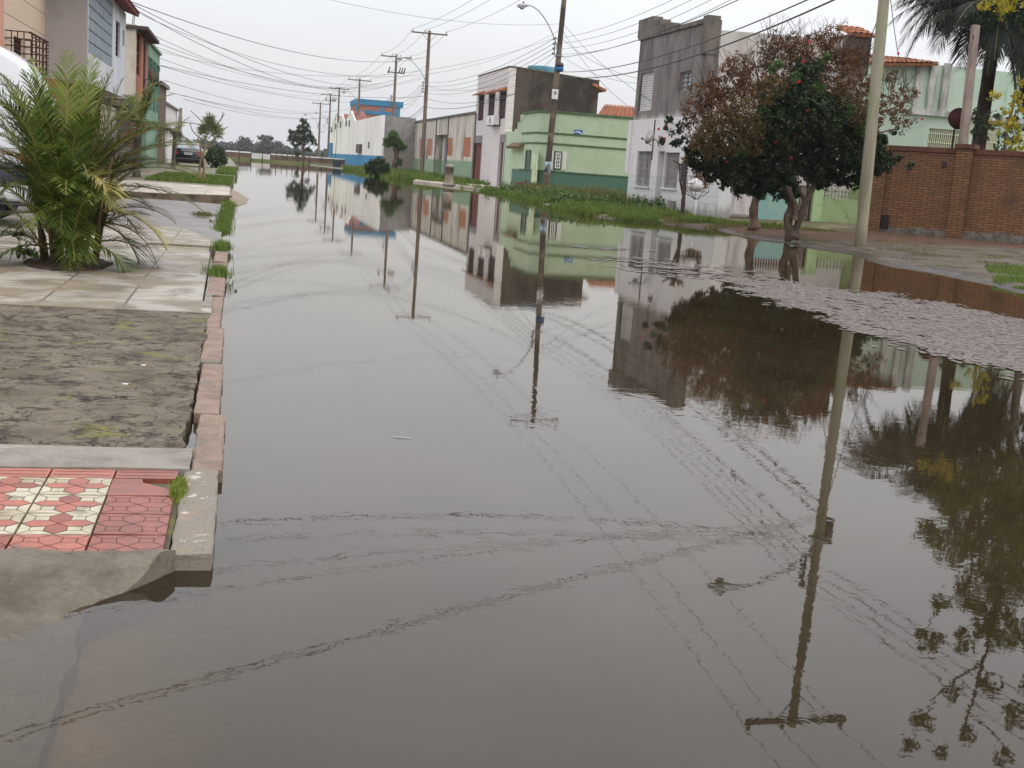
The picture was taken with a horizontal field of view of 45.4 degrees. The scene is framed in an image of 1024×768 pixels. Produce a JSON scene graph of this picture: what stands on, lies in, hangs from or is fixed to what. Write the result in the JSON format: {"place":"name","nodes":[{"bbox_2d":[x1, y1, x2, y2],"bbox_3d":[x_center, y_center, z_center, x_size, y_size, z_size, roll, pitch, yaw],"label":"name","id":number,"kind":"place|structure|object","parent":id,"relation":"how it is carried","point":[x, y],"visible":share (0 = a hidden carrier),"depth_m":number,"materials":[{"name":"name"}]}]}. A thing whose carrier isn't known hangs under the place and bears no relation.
{"place":"outdoors","nodes":[
{"label":"outdoors","id":0,"kind":"place"},
{"bbox_2d":[0,547,175,767],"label":"pavement","id":1,"kind":"structure","parent":0,"point":[59,610],"depth_m":3.66,"materials":[{"name":"concrete"}]},
{"bbox_2d":[0,468,177,554],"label":"pavement","id":2,"kind":"structure","parent":0,"point":[54,509],"depth_m":4.48,"materials":[{"name":"red tile"}]},
{"bbox_2d":[0,444,192,475],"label":"pavement","id":3,"kind":"structure","parent":0,"point":[52,457],"depth_m":5.19,"materials":[{"name":"concrete"}]},
{"bbox_2d":[0,305,210,447],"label":"pavement","id":4,"kind":"structure","parent":0,"point":[65,373],"depth_m":7.01,"materials":[{"name":"concrete"}]},
{"bbox_2d":[0,216,215,313],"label":"pavement","id":5,"kind":"structure","parent":0,"point":[176,283],"depth_m":11.80,"materials":[{"name":"concrete"}]},
{"bbox_2d":[12,230,39,259],"bbox_3d":[-5.127,-1.470,12.905,0.274,0.325,0.219,2,10,-13],"label":"weed","id":6,"kind":"object","parent":5,"relation":"on","point":[28,252],"visible":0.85,"depth_m":12.88,"materials":[{"name":"green plant"}]},
{"bbox_2d":[0,47,55,217],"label":"parked van","id":7,"kind":"object","parent":5,"relation":"on","point":[12,65],"visible":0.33,"depth_m":17.07,"materials":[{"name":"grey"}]},
{"bbox_2d":[23,255,112,270],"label":"soil","id":8,"kind":"structure","parent":5,"relation":"on","point":[37,263],"depth_m":12.63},
{"bbox_2d":[0,48,213,273],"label":"areca palm","id":9,"kind":"object","parent":8,"relation":"on","point":[59,182],"visible":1,"depth_m":12.60,"materials":[{"name":"plant"}]},
{"bbox_2d":[200,238,234,280],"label":"grass","id":10,"kind":"structure","parent":5,"relation":"on","point":[220,245],"depth_m":13.29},
{"bbox_2d":[45,605,181,767],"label":"road","id":11,"kind":"structure","parent":0,"point":[114,714],"depth_m":3.37,"materials":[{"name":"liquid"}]},
{"bbox_2d":[171,470,217,604],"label":"kerb","id":12,"kind":"structure","parent":11,"relation":"on","point":[193,539],"depth_m":4.35,"materials":[{"name":"stone"}]},
{"bbox_2d":[191,414,225,481],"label":"kerb","id":13,"kind":"structure","parent":11,"relation":"on","point":[208,452],"depth_m":5.62,"materials":[{"name":"concrete"}]},
{"bbox_2d":[194,363,222,422],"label":"kerb","id":14,"kind":"structure","parent":11,"relation":"on","point":[208,395],"depth_m":6.83,"materials":[{"name":"concrete"}]},
{"bbox_2d":[200,327,223,369],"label":"kerb","id":15,"kind":"structure","parent":11,"relation":"on","point":[212,349],"depth_m":8.35,"materials":[{"name":"pink stone"}]},
{"bbox_2d":[206,297,223,327],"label":"kerb","id":16,"kind":"structure","parent":11,"relation":"on","point":[214,319],"depth_m":10.07,"materials":[{"name":"concrete"}]},
{"bbox_2d":[207,276,225,297],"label":"kerb","id":17,"kind":"structure","parent":11,"relation":"on","point":[216,288],"depth_m":11.91,"materials":[{"name":"pink stone"}]},
{"bbox_2d":[213,251,227,262],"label":"kerb","id":18,"kind":"structure","parent":11,"relation":"on","point":[220,257],"depth_m":15.29,"materials":[{"name":"pink stone"}]},
{"bbox_2d":[10,197,221,240],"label":"driveway","id":19,"kind":"structure","parent":0,"point":[181,215],"depth_m":23.75,"materials":[{"name":"concrete"}]},
{"bbox_2d":[210,199,237,232],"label":"grass","id":20,"kind":"structure","parent":19,"relation":"on","point":[224,214],"depth_m":24.08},
{"bbox_2d":[87,475,182,549],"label":"pavement","id":21,"kind":"structure","parent":0,"point":[171,527],"depth_m":4.48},
{"bbox_2d":[165,473,189,506],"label":"grass","id":22,"kind":"structure","parent":21,"relation":"on","point":[178,486],"depth_m":4.79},
{"bbox_2d":[93,178,229,195],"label":"pavement","id":23,"kind":"structure","parent":0,"point":[196,189],"depth_m":34.43,"materials":[{"name":"concrete"}]},
{"bbox_2d":[97,158,235,186],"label":"pavement","id":24,"kind":"structure","parent":0,"point":[208,169],"depth_m":59.42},
{"bbox_2d":[0,0,48,80],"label":"beige house","id":25,"kind":"structure","parent":24,"relation":"on","point":[22,28],"depth_m":32.91,"materials":[{"name":"paint"}]},
{"bbox_2d":[45,0,139,151],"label":"grey house","id":26,"kind":"structure","parent":24,"relation":"on","point":[82,29],"depth_m":38.83,"materials":[{"name":"paint"}]},
{"bbox_2d":[100,104,115,139],"bbox_3d":[-16.576,-10.743,50.320,0.160,1.351,5.266,2,10,-13],"label":"window","id":27,"kind":"structure","parent":26,"relation":"in","point":[101,111],"depth_m":49.13,"materials":[{"name":"glass"}]},
{"bbox_2d":[104,15,158,167],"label":"orange house","id":28,"kind":"structure","parent":24,"relation":"on","point":[139,39],"depth_m":52.32,"materials":[{"name":"brown paint"}]},
{"bbox_2d":[143,68,161,86],"bbox_3d":[-15.586,-13.275,53.156,0.668,0.880,0.676,-3,12,-36],"label":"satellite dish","id":29,"kind":"object","parent":28,"relation":"attached to","point":[151,72],"visible":0.77,"depth_m":53.12,"materials":[{"name":"metal"}]},
{"bbox_2d":[99,73,187,176],"bbox_3d":[-13.551,-9.320,44.163,2.817,3.928,3.041,11,12,34],"label":"garden palm","id":30,"kind":"object","parent":24,"relation":"on","point":[136,115],"visible":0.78,"depth_m":44.23,"materials":[{"name":"green plant"}]},
{"bbox_2d":[125,81,169,165],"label":"brown house","id":31,"kind":"structure","parent":24,"relation":"on","point":[163,86],"depth_m":68.89,"materials":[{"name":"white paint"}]},
{"bbox_2d":[140,43,161,168],"bbox_3d":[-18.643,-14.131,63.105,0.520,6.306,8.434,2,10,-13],"label":"green veranda house","id":32,"kind":"structure","parent":24,"relation":"on","point":[154,55],"depth_m":62.80,"materials":[{"name":"paint"}]},
{"bbox_2d":[165,102,178,162],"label":"white house","id":33,"kind":"structure","parent":24,"relation":"on","point":[172,111],"depth_m":80.06,"materials":[{"name":"paint"}]},
{"bbox_2d":[155,117,195,167],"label":"young palm","id":34,"kind":"object","parent":24,"relation":"on","point":[173,158],"visible":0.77,"depth_m":66.32,"materials":[{"name":"green plant"}]},
{"bbox_2d":[176,141,204,166],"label":"parked car","id":35,"kind":"object","parent":24,"relation":"on","point":[185,153],"visible":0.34,"depth_m":73.99,"materials":[{"name":"black"}]},
{"bbox_2d":[190,110,227,177],"bbox_3d":[-11.476,-9.011,46.288,1.423,2.660,0.976,2,10,-13],"label":"spiky tree","id":36,"kind":"object","parent":24,"relation":"on","point":[212,126],"visible":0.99,"depth_m":46.12,"materials":[{"name":"green plant"}]},
{"bbox_2d":[204,144,227,167],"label":"hedge bush","id":37,"kind":"object","parent":24,"relation":"on","point":[211,158],"visible":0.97,"depth_m":76.78,"materials":[{"name":"green plant"}]},
{"bbox_2d":[110,191,231,202],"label":"sidewalk","id":38,"kind":"structure","parent":0,"point":[204,198],"depth_m":30.76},
{"bbox_2d":[147,245,209,250],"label":"sidewalk","id":39,"kind":"structure","parent":0,"point":[184,247],"depth_m":16.36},
{"bbox_2d":[144,166,237,185],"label":"grass","id":40,"kind":"structure","parent":0,"point":[217,177],"depth_m":46.00,"materials":[{"name":"plant"}]},
{"bbox_2d":[200,276,212,313],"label":"pavement","id":41,"kind":"structure","parent":0,"point":[206,306],"depth_m":10.57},
{"bbox_2d":[230,189,248,203],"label":"pavement","id":42,"kind":"structure","parent":0,"point":[238,198],"depth_m":33.31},
{"bbox_2d":[204,150,347,165],"bbox_3d":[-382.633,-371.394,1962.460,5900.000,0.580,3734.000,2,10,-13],"label":"shore","id":43,"kind":"structure","parent":0,"point":[279,161],"depth_m":165.24,"materials":[{"name":"green plant"}]},
{"bbox_2d":[188,138,326,156],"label":"trees","id":44,"kind":"object","parent":43,"relation":"on","point":[231,146],"visible":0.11,"depth_m":432.96,"materials":[{"name":"green plant"}]},
{"bbox_2d":[257,134,273,153],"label":"distant tree","id":45,"kind":"object","parent":43,"relation":"on","point":[266,139],"visible":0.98,"depth_m":422.88,"materials":[{"name":"green plant"}]},
{"bbox_2d":[270,140,283,152],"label":"distant tree","id":46,"kind":"object","parent":43,"relation":"on","point":[276,144],"visible":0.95,"depth_m":423.81,"materials":[{"name":"green plant"}]},
{"bbox_2d":[239,146,321,164],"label":"post fence","id":47,"kind":"object","parent":43,"relation":"on","point":[276,155],"visible":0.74,"depth_m":165.16,"materials":[{"name":"grey concrete"}]},
{"bbox_2d":[216,150,344,164],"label":"wall","id":48,"kind":"structure","parent":43,"relation":"on","point":[243,154],"depth_m":169.04,"materials":[{"name":"white paint"}]},
{"bbox_2d":[304,101,328,156],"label":"utility pole","id":49,"kind":"object","parent":43,"relation":"on","point":[318,148],"visible":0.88,"depth_m":214.23,"materials":[{"name":"brown wood"}]},
{"bbox_2d":[315,93,337,157],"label":"utility pole","id":50,"kind":"object","parent":43,"relation":"on","point":[328,142],"visible":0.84,"depth_m":201.44,"materials":[{"name":"brown wood"}]},
{"bbox_2d":[286,117,317,160],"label":"round tree","id":51,"kind":"object","parent":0,"point":[301,138],"visible":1,"depth_m":154.64,"materials":[{"name":"green plant"}]},
{"bbox_2d":[382,129,407,168],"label":"pollard tree","id":52,"kind":"object","parent":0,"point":[394,141],"visible":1,"depth_m":125.09,"materials":[{"name":"green plant"}]},
{"bbox_2d":[413,179,498,188],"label":"pavement","id":53,"kind":"structure","parent":0,"point":[433,182],"depth_m":82.35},
{"bbox_2d":[419,177,488,188],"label":"grass","id":54,"kind":"structure","parent":53,"relation":"on","point":[464,184],"depth_m":80.35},
{"bbox_2d":[125,0,1023,152],"label":"sky","id":55,"kind":"structure","parent":0,"point":[329,29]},
{"bbox_2d":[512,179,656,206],"bbox_3d":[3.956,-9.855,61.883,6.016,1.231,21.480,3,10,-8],"label":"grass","id":56,"kind":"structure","parent":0,"point":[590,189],"depth_m":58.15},
{"bbox_2d":[162,159,1023,767],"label":"water","id":57,"kind":"structure","parent":0,"point":[590,513],"depth_m":5.28,"materials":[{"name":"liquid"}]},
{"bbox_2d":[569,245,1023,379],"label":"floating scum","id":58,"kind":"object","parent":57,"relation":"on","point":[941,336],"visible":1,"depth_m":14.48,"materials":[{"name":"liquid"}]},
{"bbox_2d":[731,278,1021,367],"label":"floating litter","id":59,"kind":"object","parent":58,"relation":"on","point":[897,313],"visible":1,"depth_m":14.28,"materials":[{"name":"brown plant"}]},
{"bbox_2d":[308,164,1023,293],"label":"pavement","id":60,"kind":"structure","parent":0,"point":[976,271],"depth_m":31.94,"materials":[{"name":"concrete"}]},
{"bbox_2d":[341,77,370,116],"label":"utility pole","id":61,"kind":"object","parent":60,"relation":"on","point":[358,103],"visible":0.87,"depth_m":159.49,"materials":[{"name":"brown wood"}]},
{"bbox_2d":[328,110,415,170],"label":"saw tooth warehouse","id":62,"kind":"structure","parent":60,"relation":"on","point":[359,142],"depth_m":139.68,"materials":[{"name":"paint"}]},
{"bbox_2d":[350,98,403,117],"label":"brick block","id":63,"kind":"structure","parent":62,"relation":"on","point":[366,105],"depth_m":167.87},
{"bbox_2d":[363,155,390,176],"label":"roadside bush","id":64,"kind":"object","parent":60,"relation":"on","point":[378,165],"visible":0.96,"depth_m":99.06,"materials":[{"name":"green plant"}]},
{"bbox_2d":[381,53,411,115],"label":"utility pole","id":65,"kind":"object","parent":60,"relation":"on","point":[395,72],"visible":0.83,"depth_m":127.36,"materials":[{"name":"brown wood"}]},
{"bbox_2d":[343,165,488,184],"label":"grass","id":66,"kind":"structure","parent":60,"relation":"on","point":[404,174],"depth_m":94.58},
{"bbox_2d":[396,29,447,171],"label":"utility pole","id":67,"kind":"object","parent":60,"relation":"on","point":[426,84],"visible":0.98,"depth_m":108.90,"materials":[{"name":"brown wood"}]},
{"bbox_2d":[131,1,424,61],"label":"cable","id":68,"kind":"object","parent":67,"relation":"attached to","point":[248,40],"visible":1,"depth_m":59.73,"materials":[{"name":"grey plastic"}]},
{"bbox_2d":[413,111,476,177],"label":"old warehouse","id":69,"kind":"structure","parent":60,"relation":"on","point":[449,139],"depth_m":106.83,"materials":[{"name":"brick"}]},
{"bbox_2d":[463,137,470,156],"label":"bricked window","id":70,"kind":"structure","parent":69,"relation":"in","point":[467,141],"depth_m":98.03,"materials":[{"name":"brick"}]},
{"bbox_2d":[442,164,455,186],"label":"concrete bollard","id":71,"kind":"object","parent":60,"relation":"on","point":[449,174],"visible":1,"depth_m":72.00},
{"bbox_2d":[501,131,523,187],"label":"annex","id":72,"kind":"object","parent":60,"relation":"on","point":[510,146],"visible":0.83,"depth_m":82.53,"materials":[{"name":"paint"}]},
{"bbox_2d":[353,167,678,210],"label":"weeds","id":73,"kind":"object","parent":60,"relation":"on","point":[560,194],"visible":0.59,"depth_m":51.79,"materials":[{"name":"green plant"}]},
{"bbox_2d":[471,66,606,185],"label":"tiled house","id":74,"kind":"structure","parent":60,"relation":"on","point":[577,94],"depth_m":84.83,"materials":[{"name":"white tile"}]},
{"bbox_2d":[473,143,480,179],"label":"door","id":75,"kind":"structure","parent":74,"relation":"in","point":[477,153],"depth_m":94.11,"materials":[{"name":"red wood"}]},
{"bbox_2d":[486,115,499,126],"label":"air conditioner","id":76,"kind":"object","parent":74,"relation":"attached to","point":[492,120],"visible":1,"depth_m":85.85,"materials":[{"name":"white paint"}]},
{"bbox_2d":[499,91,506,118],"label":"window","id":77,"kind":"structure","parent":74,"relation":"in","point":[502,101],"depth_m":85.45,"materials":[{"name":"grey glass"}]},
{"bbox_2d":[527,65,554,71],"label":"water tank","id":78,"kind":"object","parent":74,"relation":"on","point":[545,68],"visible":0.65,"depth_m":90.90,"materials":[{"name":"teal plastic"}]},
{"bbox_2d":[517,0,566,185],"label":"utility pole","id":79,"kind":"object","parent":60,"relation":"on","point":[559,65],"visible":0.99,"depth_m":69.26,"materials":[{"name":"concrete"}]},
{"bbox_2d":[137,12,550,76],"bbox_3d":[-6.385,-16.693,58.887,0.014,4.070,27.389,12,13,39],"label":"cable","id":80,"kind":"object","parent":79,"relation":"attached to","point":[315,71],"visible":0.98,"depth_m":55.72,"materials":[{"name":"grey plastic"}]},
{"bbox_2d":[574,0,807,71],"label":"cable","id":81,"kind":"object","parent":79,"relation":"attached to","point":[704,41],"visible":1,"depth_m":42.82,"materials":[{"name":"grey plastic"}]},
{"bbox_2d":[511,104,634,192],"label":"corner house","id":82,"kind":"structure","parent":60,"relation":"on","point":[595,151],"depth_m":74.74,"materials":[{"name":"green paint"}]},
{"bbox_2d":[531,151,538,182],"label":"door","id":83,"kind":"structure","parent":82,"relation":"in","point":[535,153],"depth_m":74.96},
{"bbox_2d":[479,186,691,213],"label":"grass","id":84,"kind":"structure","parent":60,"relation":"on","point":[542,200],"depth_m":53.51,"materials":[{"name":"plant"}]},
{"bbox_2d":[673,155,689,215],"bbox_3d":[5.885,-6.786,42.089,0.904,2.213,0.427,2,10,-13],"label":"pruned sapling","id":85,"kind":"object","parent":60,"relation":"on","point":[682,209],"visible":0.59,"depth_m":42.09,"materials":[{"name":"brown plant"}]},
{"bbox_2d":[678,163,687,181],"bbox_3d":[5.862,-7.231,41.890,0.220,0.620,0.200,2,10,-13],"label":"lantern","id":86,"kind":"object","parent":85,"relation":"hanging from","point":[683,170],"visible":0.86,"depth_m":41.81,"materials":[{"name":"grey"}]},
{"bbox_2d":[682,175,708,213],"bbox_3d":[6.173,-6.286,41.402,0.799,1.474,0.489,2,10,-13],"label":"waste basket","id":87,"kind":"object","parent":60,"relation":"on","point":[695,204],"visible":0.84,"depth_m":41.37,"materials":[{"name":"metal"}]},
{"bbox_2d":[687,178,703,190],"bbox_3d":[6.195,-6.737,41.304,0.593,0.420,0.593,2,10,-13],"label":"rubbish bag","id":88,"kind":"object","parent":87,"relation":"in","point":[697,185],"visible":0.99,"depth_m":41.10,"materials":[{"name":"white plastic"}]},
{"bbox_2d":[548,200,844,232],"bbox_3d":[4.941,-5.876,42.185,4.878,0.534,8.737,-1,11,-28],"label":"grass","id":89,"kind":"structure","parent":60,"relation":"on","point":[585,209],"depth_m":40.83,"materials":[{"name":"plant"}]},
{"bbox_2d":[624,15,874,218],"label":"townhouse","id":90,"kind":"structure","parent":60,"relation":"on","point":[653,171],"depth_m":49.87,"materials":[{"name":"white paint"}]},
{"bbox_2d":[633,152,651,187],"bbox_3d":[5.815,-9.402,53.679,0.260,1.581,2.159,2,10,-13],"label":"window","id":91,"kind":"structure","parent":90,"relation":"in","point":[644,168],"depth_m":53.87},
{"bbox_2d":[660,153,679,190],"bbox_3d":[6.578,-8.730,50.227,0.260,1.508,1.910,2,10,-13],"label":"window","id":92,"kind":"structure","parent":90,"relation":"in","point":[671,177],"depth_m":50.43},
{"bbox_2d":[680,71,691,91],"bbox_3d":[7.019,-12.103,48.947,0.060,0.762,1.309,2,10,-13],"label":"window","id":93,"kind":"structure","parent":90,"relation":"in","point":[686,76],"depth_m":49.14,"materials":[{"name":"grey glass"}]},
{"bbox_2d":[748,192,798,220],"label":"garden wall","id":94,"kind":"structure","parent":60,"relation":"on","point":[768,209],"depth_m":46.34,"materials":[{"name":"paint"}]},
{"bbox_2d":[730,184,754,214],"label":"wooden gate","id":95,"kind":"structure","parent":94,"relation":"attached to","point":[740,208],"depth_m":46.04,"materials":[{"name":"white wood"}]},
{"bbox_2d":[657,41,923,241],"bbox_3d":[7.242,-6.274,31.898,7.381,5.122,2.966,2,10,-13],"label":"camellia tree","id":96,"kind":"object","parent":60,"relation":"on","point":[813,130],"visible":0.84,"depth_m":31.41,"materials":[{"name":"green plant"}]},
{"bbox_2d":[679,12,923,229],"bbox_3d":[8.468,-7.431,34.394,9.784,6.563,7.590,2,10,-13],"label":"rusty tree","id":97,"kind":"object","parent":60,"relation":"on","point":[730,117],"visible":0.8,"depth_m":36.16,"materials":[{"name":"brown plant"}]},
{"bbox_2d":[606,214,1023,260],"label":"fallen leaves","id":98,"kind":"object","parent":60,"relation":"on","point":[871,244],"visible":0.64,"depth_m":32.97,"materials":[{"name":"brown plant"}]},
{"bbox_2d":[809,187,858,223],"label":"garden wall","id":99,"kind":"structure","parent":60,"relation":"on","point":[834,210],"depth_m":46.87,"materials":[{"name":"paint"}]},
{"bbox_2d":[798,185,811,220],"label":"iron gate","id":100,"kind":"structure","parent":99,"relation":"attached to","point":[803,188],"depth_m":46.67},
{"bbox_2d":[854,0,889,246],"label":"utility pole","id":101,"kind":"object","parent":60,"relation":"on","point":[866,178],"visible":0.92,"depth_m":30.34,"materials":[{"name":"grey concrete"}]},
{"bbox_2d":[563,0,834,77],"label":"cable","id":102,"kind":"object","parent":101,"relation":"attached to","point":[720,46],"visible":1,"depth_m":40.71,"materials":[{"name":"grey plastic"}]},
{"bbox_2d":[734,231,1023,268],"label":"sidewalk","id":103,"kind":"structure","parent":60,"relation":"on","point":[881,248],"depth_m":30.18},
{"bbox_2d":[861,54,1023,150],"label":"mint house","id":104,"kind":"structure","parent":60,"relation":"on","point":[940,88],"depth_m":53.84,"materials":[{"name":"paint"}]},
{"bbox_2d":[927,128,958,147],"bbox_3d":[19.102,-10.705,54.370,1.527,1.184,0.160,2,10,-13],"label":"window","id":105,"kind":"structure","parent":104,"relation":"in","point":[941,138],"depth_m":54.30,"materials":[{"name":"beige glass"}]},
{"bbox_2d":[986,128,998,149],"bbox_3d":[21.252,-10.835,54.820,1.116,1.275,0.160,2,10,-13],"label":"window","id":106,"kind":"structure","parent":104,"relation":"in","point":[992,135],"depth_m":54.81,"materials":[{"name":"beige glass"}]},
{"bbox_2d":[868,144,1023,243],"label":"brick wall","id":107,"kind":"structure","parent":60,"relation":"on","point":[970,191],"depth_m":39.49,"materials":[{"name":"brown"}]},
{"bbox_2d":[877,0,1023,149],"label":"tall palm","id":108,"kind":"object","parent":60,"relation":"on","point":[948,17],"visible":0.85,"depth_m":43.44,"materials":[{"name":"plant"}]},
{"bbox_2d":[948,108,961,147],"bbox_3d":[17.248,-8.386,47.944,0.680,4.770,0.676,-4,13,-39],"label":"round disc dish","id":109,"kind":"object","parent":60,"relation":"on","point":[954,118],"visible":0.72,"depth_m":47.57,"materials":[{"name":"metal"}]},
{"bbox_2d":[958,25,979,143],"bbox_3d":[15.360,-8.650,41.953,0.885,7.090,0.272,1,10,-18],"label":"concrete post","id":110,"kind":"object","parent":60,"relation":"on","point":[965,121],"visible":0.67,"depth_m":41.64,"materials":[{"name":"grey"}]},
{"bbox_2d":[965,0,1023,150],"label":"yellow tree","id":111,"kind":"object","parent":60,"relation":"on","point":[1003,10],"visible":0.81,"depth_m":42.50,"materials":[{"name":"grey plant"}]},
{"bbox_2d":[984,262,1023,288],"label":"grass","id":112,"kind":"structure","parent":0,"point":[1011,271],"depth_m":23.44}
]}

